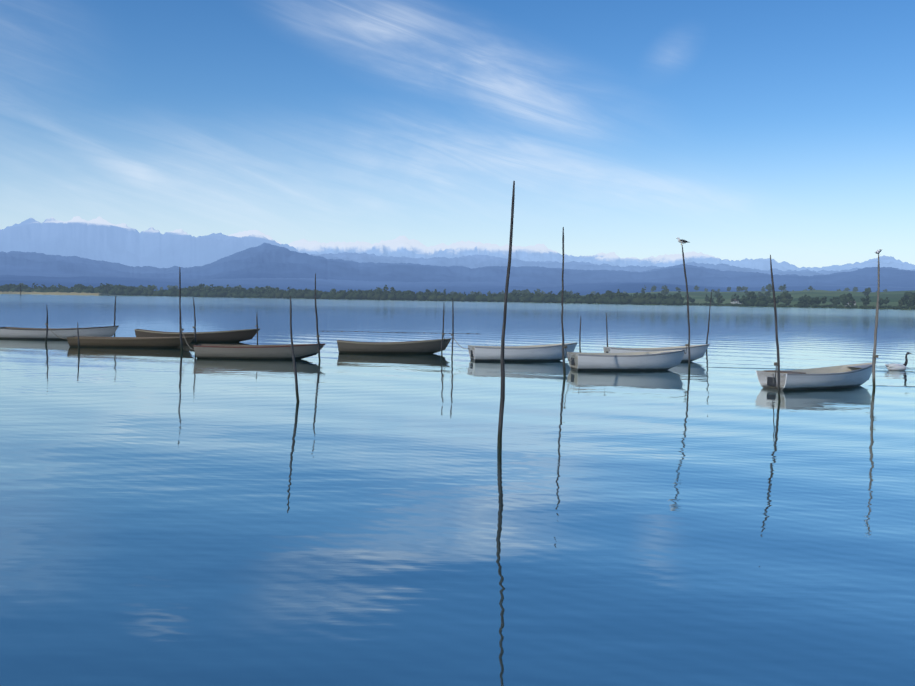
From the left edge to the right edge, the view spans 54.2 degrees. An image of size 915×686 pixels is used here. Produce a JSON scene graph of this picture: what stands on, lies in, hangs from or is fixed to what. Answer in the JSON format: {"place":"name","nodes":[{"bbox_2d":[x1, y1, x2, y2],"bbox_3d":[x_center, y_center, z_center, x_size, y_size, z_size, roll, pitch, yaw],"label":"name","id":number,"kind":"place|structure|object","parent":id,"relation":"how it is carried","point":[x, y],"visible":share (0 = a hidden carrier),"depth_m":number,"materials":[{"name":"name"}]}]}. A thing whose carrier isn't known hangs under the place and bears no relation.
{"place":"outdoors","nodes":[
{"label":"outdoors","id":0,"kind":"place"},
{"bbox_2d":[0,216,299,267],"bbox_3d":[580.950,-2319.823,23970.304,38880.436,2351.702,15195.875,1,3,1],"label":"mountain massif","id":1,"kind":"structure","parent":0,"point":[99,238],"depth_m":25046.16,"materials":[{"name":"blue stone"}]},
{"bbox_2d":[0,294,914,685],"bbox_3d":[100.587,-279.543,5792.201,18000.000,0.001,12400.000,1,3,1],"label":"lake water","id":2,"kind":"structure","parent":0,"point":[716,514],"depth_m":11.64,"materials":[{"name":"blue liquid"}]},
{"bbox_2d":[45,305,47,343],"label":"mooring pole","id":3,"kind":"object","parent":2,"relation":"in","point":[46,326],"visible":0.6,"depth_m":45.75,"materials":[{"name":"brown wood"}]},
{"bbox_2d":[0,326,118,339],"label":"boat","id":4,"kind":"object","parent":2,"relation":"on","point":[31,333],"visible":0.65,"depth_m":50.10,"materials":[{"name":"white wood"}]},
{"bbox_2d":[0,291,120,295],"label":"shore","id":5,"kind":"structure","parent":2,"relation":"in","point":[59,293],"depth_m":1082.67,"materials":[{"name":"green plant"}]},
{"bbox_2d":[77,322,79,351],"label":"mooring pole","id":6,"kind":"object","parent":2,"relation":"in","point":[78,338],"visible":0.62,"depth_m":40.26,"materials":[{"name":"brown wood"}]},
{"bbox_2d":[114,295,115,335],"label":"mooring pole","id":7,"kind":"object","parent":2,"relation":"in","point":[115,312],"visible":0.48,"depth_m":56.21,"materials":[{"name":"brown wood"}]},
{"bbox_2d":[67,336,194,347],"bbox_3d":[-16.107,-0.014,44.375,6.096,0.696,1.494,1,3,-2],"label":"boat","id":8,"kind":"object","parent":2,"relation":"on","point":[141,342],"visible":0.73,"depth_m":43.83,"materials":[{"name":"brown wood"}]},
{"bbox_2d":[179,267,182,351],"bbox_3d":[-12.785,-0.965,41.479,0.270,5.131,0.126,1,3,-8],"label":"mooring pole","id":9,"kind":"object","parent":2,"relation":"in","point":[180,330],"visible":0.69,"depth_m":41.43,"materials":[{"name":"brown wood"}]},
{"bbox_2d":[193,298,195,344],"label":"mooring pole","id":10,"kind":"object","parent":2,"relation":"in","point":[194,321],"visible":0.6,"depth_m":44.61,"materials":[{"name":"brown wood"}]},
{"bbox_2d":[134,328,260,341],"bbox_3d":[-14.663,-0.416,50.674,6.894,0.930,1.544,1,2,-5],"label":"boat","id":11,"kind":"object","parent":2,"relation":"on","point":[233,335],"visible":0.69,"depth_m":50.25,"materials":[{"name":"brown wood"}]},
{"bbox_2d":[256,315,257,344],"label":"mooring pole","id":12,"kind":"object","parent":2,"relation":"in","point":[257,328],"visible":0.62,"depth_m":48.15,"materials":[{"name":"brown wood"}]},
{"bbox_2d":[193,344,324,358],"bbox_3d":[-8.262,0.388,37.723,5.380,0.805,1.544,1,3,-3],"label":"rowboat","id":13,"kind":"object","parent":2,"relation":"on","point":[219,351],"visible":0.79,"depth_m":37.13,"materials":[{"name":"grey wood"}]},
{"bbox_2d":[290,296,299,401],"bbox_3d":[-4.011,0.752,22.424,0.412,3.851,0.102,1,3,5],"label":"mooring pole","id":14,"kind":"object","parent":2,"relation":"in","point":[295,375],"visible":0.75,"depth_m":22.39,"materials":[{"name":"brown wood"}]},
{"bbox_2d":[315,273,320,360],"bbox_3d":[-5.739,-0.457,36.781,0.311,4.810,0.122,1,3,-7],"label":"mooring pole","id":15,"kind":"object","parent":2,"relation":"in","point":[317,322],"visible":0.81,"depth_m":36.72,"materials":[{"name":"brown wood"}]},
{"bbox_2d":[337,338,451,353],"bbox_3d":[-3.020,0.178,43.010,5.501,0.880,1.544,1,2,-6],"label":"boat","id":16,"kind":"object","parent":2,"relation":"on","point":[421,347],"visible":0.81,"depth_m":42.41,"materials":[{"name":"grey wood"}]},
{"bbox_2d":[355,331,477,333],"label":"net float line","id":17,"kind":"object","parent":2,"relation":"on","point":[406,332],"visible":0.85,"depth_m":68.95,"materials":[{"name":"plastic"}]},
{"bbox_2d":[441,306,444,355],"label":"mooring pole","id":18,"kind":"object","parent":2,"relation":"in","point":[442,332],"visible":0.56,"depth_m":41.19,"materials":[{"name":"brown wood"}]},
{"bbox_2d":[451,301,453,356],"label":"mooring pole","id":19,"kind":"object","parent":2,"relation":"in","point":[452,327],"visible":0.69,"depth_m":40.59,"materials":[{"name":"brown wood"}]},
{"bbox_2d":[497,181,514,447],"bbox_3d":[0.843,0.101,15.944,0.246,5.952,0.104,1,3,1],"label":"mooring pole","id":20,"kind":"object","parent":2,"relation":"in","point":[501,413],"visible":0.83,"depth_m":15.90,"materials":[{"name":"brown wood"}]},
{"bbox_2d":[468,343,576,360],"bbox_3d":[2.953,0.434,39.232,4.867,0.936,1.594,0,2,-13],"label":"boat","id":21,"kind":"object","parent":2,"relation":"on","point":[550,352],"visible":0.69,"depth_m":38.59,"materials":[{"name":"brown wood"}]},
{"bbox_2d":[561,227,565,375],"bbox_3d":[3.773,-0.835,31.282,0.332,6.419,0.110,1,3,1],"label":"mooring pole","id":22,"kind":"object","parent":2,"relation":"in","point":[564,367],"visible":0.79,"depth_m":31.26,"materials":[{"name":"brown wood"}]},
{"bbox_2d":[579,317,580,352],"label":"mooring pole","id":23,"kind":"object","parent":2,"relation":"in","point":[580,337],"visible":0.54,"depth_m":45.23,"materials":[{"name":"brown wood"}]},
{"bbox_2d":[606,313,607,346],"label":"mooring pole","id":24,"kind":"object","parent":2,"relation":"in","point":[606,330],"visible":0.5,"depth_m":47.33,"materials":[{"name":"brown wood"}]},
{"bbox_2d":[567,350,684,370],"bbox_3d":[6.700,0.712,34.862,4.663,0.932,1.644,0,3,-11],"label":"boat","id":25,"kind":"object","parent":2,"relation":"on","point":[650,361],"visible":0.9,"depth_m":34.22,"materials":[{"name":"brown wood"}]},
{"bbox_2d":[603,344,709,361],"bbox_3d":[9.062,0.488,40.321,4.800,0.925,1.544,1,2,-7],"label":"boat","id":26,"kind":"object","parent":2,"relation":"on","point":[697,352],"visible":0.44,"depth_m":40.15,"materials":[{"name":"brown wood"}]},
{"bbox_2d":[682,245,689,371],"bbox_3d":[8.808,-0.735,34.374,0.536,6.081,0.126,1,3,1],"label":"mooring pole","id":27,"kind":"object","parent":2,"relation":"in","point":[687,312],"visible":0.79,"depth_m":34.32,"materials":[{"name":"brown wood"}]},
{"bbox_2d":[564,344,688,361],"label":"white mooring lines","id":28,"kind":"object","parent":27,"relation":"attached to","point":[565,347],"visible":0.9,"depth_m":33.77,"materials":[{"name":"fabric"}]},
{"bbox_2d":[676,237,689,244],"bbox_3d":[8.629,-3.901,34.236,0.529,0.288,0.152,1,3,6],"label":"gull","id":29,"kind":"object","parent":27,"relation":"attached to","point":[682,241],"visible":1,"depth_m":34.19,"materials":[{"name":"white"}]},
{"bbox_2d":[706,290,711,343],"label":"mooring pole","id":30,"kind":"object","parent":2,"relation":"in","point":[709,320],"visible":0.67,"depth_m":54.28,"materials":[{"name":"brown wood"}]},
{"bbox_2d":[770,255,780,401],"bbox_3d":[8.682,0.204,24.302,0.514,5.184,0.121,1,3,-3],"label":"mooring pole","id":31,"kind":"object","parent":2,"relation":"in","point":[776,336],"visible":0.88,"depth_m":24.24,"materials":[{"name":"brown wood"}]},
{"bbox_2d":[756,363,875,389],"bbox_3d":[11.902,1.113,28.949,4.871,0.883,1.594,-1,3,-28],"label":"boat","id":32,"kind":"object","parent":2,"relation":"on","point":[845,376],"visible":0.81,"depth_m":28.13,"materials":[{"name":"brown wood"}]},
{"bbox_2d":[872,254,879,387],"bbox_3d":[13.490,-0.101,28.795,0.169,5.516,0.131,2,3,22],"label":"mooring pole","id":33,"kind":"object","parent":2,"relation":"in","point":[875,341],"visible":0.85,"depth_m":28.75,"materials":[{"name":"brown wood"}]},
{"bbox_2d":[773,355,878,382],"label":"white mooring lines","id":34,"kind":"object","parent":33,"relation":"attached to","point":[776,363],"visible":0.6,"depth_m":25.80,"materials":[{"name":"fabric"}]},
{"bbox_2d":[884,352,911,370],"bbox_3d":[18.288,0.787,37.078,1.215,0.830,0.380,1,3,-7],"label":"swan","id":35,"kind":"object","parent":2,"relation":"on","point":[896,367],"visible":0.98,"depth_m":36.96,"materials":[{"name":"white"}]},
{"bbox_2d":[0,243,914,287],"bbox_3d":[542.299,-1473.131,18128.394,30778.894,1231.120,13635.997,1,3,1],"label":"mountain range","id":36,"kind":"structure","parent":0,"point":[265,260],"depth_m":18333.96,"materials":[{"name":"blue stone"}]},
{"bbox_2d":[0,271,914,295],"bbox_3d":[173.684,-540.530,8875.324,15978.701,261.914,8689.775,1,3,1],"label":"hills","id":37,"kind":"structure","parent":0,"point":[29,279],"depth_m":9317.74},
{"bbox_2d":[0,0,914,267],"label":"sky","id":38,"kind":"structure","parent":0,"point":[784,130],"materials":[{"name":"blue"}]},
{"bbox_2d":[121,290,914,309],"bbox_3d":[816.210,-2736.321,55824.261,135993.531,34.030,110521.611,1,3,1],"label":"shore ground","id":39,"kind":"structure","parent":0,"point":[894,297],"depth_m":1309.64,"materials":[{"name":"green plant"}]},
{"bbox_2d":[0,283,914,309],"bbox_3d":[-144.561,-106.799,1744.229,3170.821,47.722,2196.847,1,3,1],"label":"shore trees","id":40,"kind":"object","parent":39,"relation":"on","point":[607,297],"visible":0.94,"depth_m":1173.53,"materials":[{"name":"green plant"}]},
{"bbox_2d":[227,230,914,271],"bbox_3d":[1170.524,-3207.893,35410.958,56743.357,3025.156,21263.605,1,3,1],"label":"mountain range","id":41,"kind":"structure","parent":0,"point":[401,246],"depth_m":39412.40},
{"bbox_2d":[310,252,914,275],"bbox_3d":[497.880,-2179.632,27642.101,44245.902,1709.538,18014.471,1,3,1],"label":"mountain range","id":42,"kind":"structure","parent":0,"point":[474,261],"depth_m":30876.41,"materials":[{"name":"blue stone"}]}
]}

